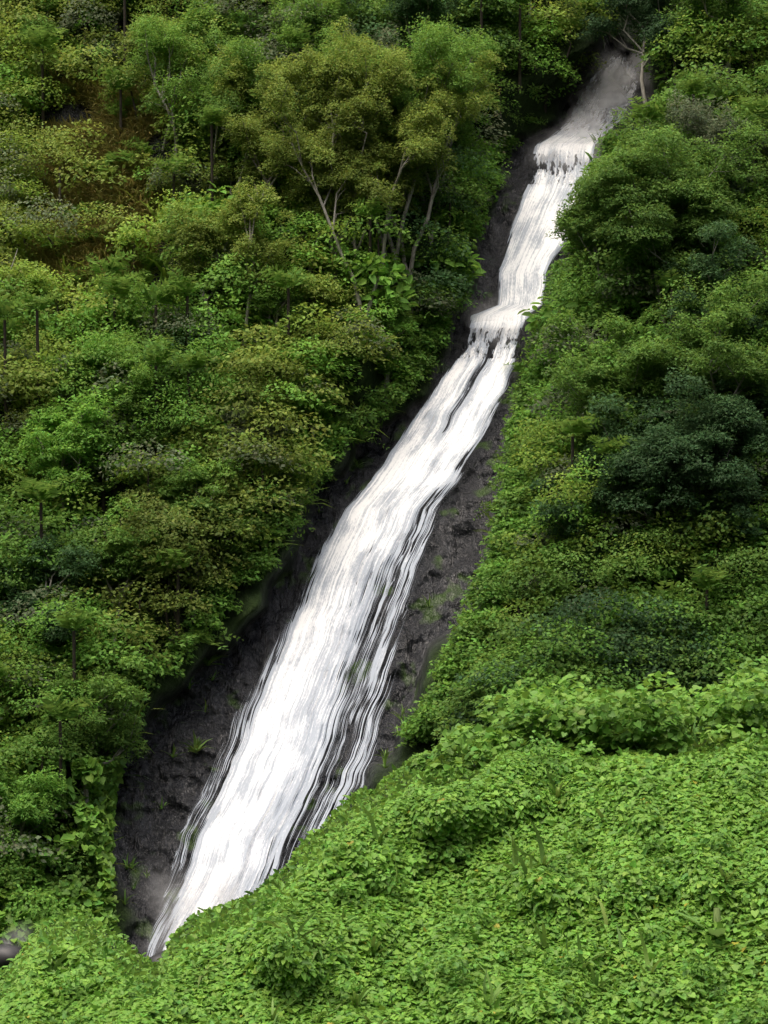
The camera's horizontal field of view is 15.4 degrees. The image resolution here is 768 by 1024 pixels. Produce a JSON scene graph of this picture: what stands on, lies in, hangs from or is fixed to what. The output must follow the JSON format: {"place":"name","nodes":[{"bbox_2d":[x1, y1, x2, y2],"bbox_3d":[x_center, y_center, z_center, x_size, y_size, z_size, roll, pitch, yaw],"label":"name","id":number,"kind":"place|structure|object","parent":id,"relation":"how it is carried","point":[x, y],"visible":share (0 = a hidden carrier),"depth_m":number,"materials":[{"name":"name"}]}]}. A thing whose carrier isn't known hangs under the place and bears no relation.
{"place":"outdoors","nodes":[
{"label":"outdoors","id":0,"kind":"place"},
{"bbox_2d":[0,0,767,1006],"bbox_3d":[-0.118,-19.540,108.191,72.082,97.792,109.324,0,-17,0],"label":"rock face","id":1,"kind":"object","parent":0,"point":[148,834],"depth_m":127.52},
{"bbox_2d":[0,944,164,970],"bbox_3d":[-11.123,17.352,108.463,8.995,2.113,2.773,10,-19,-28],"label":"stream","id":2,"kind":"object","parent":1,"relation":"on","point":[7,951],"visible":0.06,"depth_m":105.65,"materials":[{"name":"grey liquid"}]},
{"bbox_2d":[0,0,767,942],"bbox_3d":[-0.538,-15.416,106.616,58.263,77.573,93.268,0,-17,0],"label":"tree","id":3,"kind":"object","parent":1,"relation":"on","point":[686,646],"depth_m":129.29,"materials":[{"name":"green plant"}]},
{"bbox_2d":[0,655,767,1023],"bbox_3d":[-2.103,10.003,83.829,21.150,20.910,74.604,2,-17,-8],"label":"vine leaves","id":4,"kind":"object","parent":1,"relation":"on","point":[442,927],"visible":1,"depth_m":53.26,"materials":[{"name":"green plant"}]},
{"bbox_2d":[0,0,767,910],"bbox_3d":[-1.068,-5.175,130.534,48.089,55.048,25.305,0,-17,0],"label":"fern fronds","id":5,"kind":"object","parent":1,"relation":"on","point":[706,578],"visible":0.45,"depth_m":131.28,"materials":[{"name":"green plant"}]},
{"bbox_2d":[0,29,767,1023],"bbox_3d":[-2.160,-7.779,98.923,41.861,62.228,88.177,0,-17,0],"label":"plants","id":6,"kind":"object","parent":1,"relation":"on","point":[130,193],"visible":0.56,"depth_m":137.69,"materials":[{"name":"green plant"}]},
{"bbox_2d":[147,53,637,956],"bbox_3d":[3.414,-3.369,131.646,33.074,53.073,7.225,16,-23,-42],"label":"waterfall water","id":7,"kind":"structure","parent":1,"relation":"on","point":[277,749],"depth_m":127.21,"materials":[{"name":"white liquid"}]}
]}

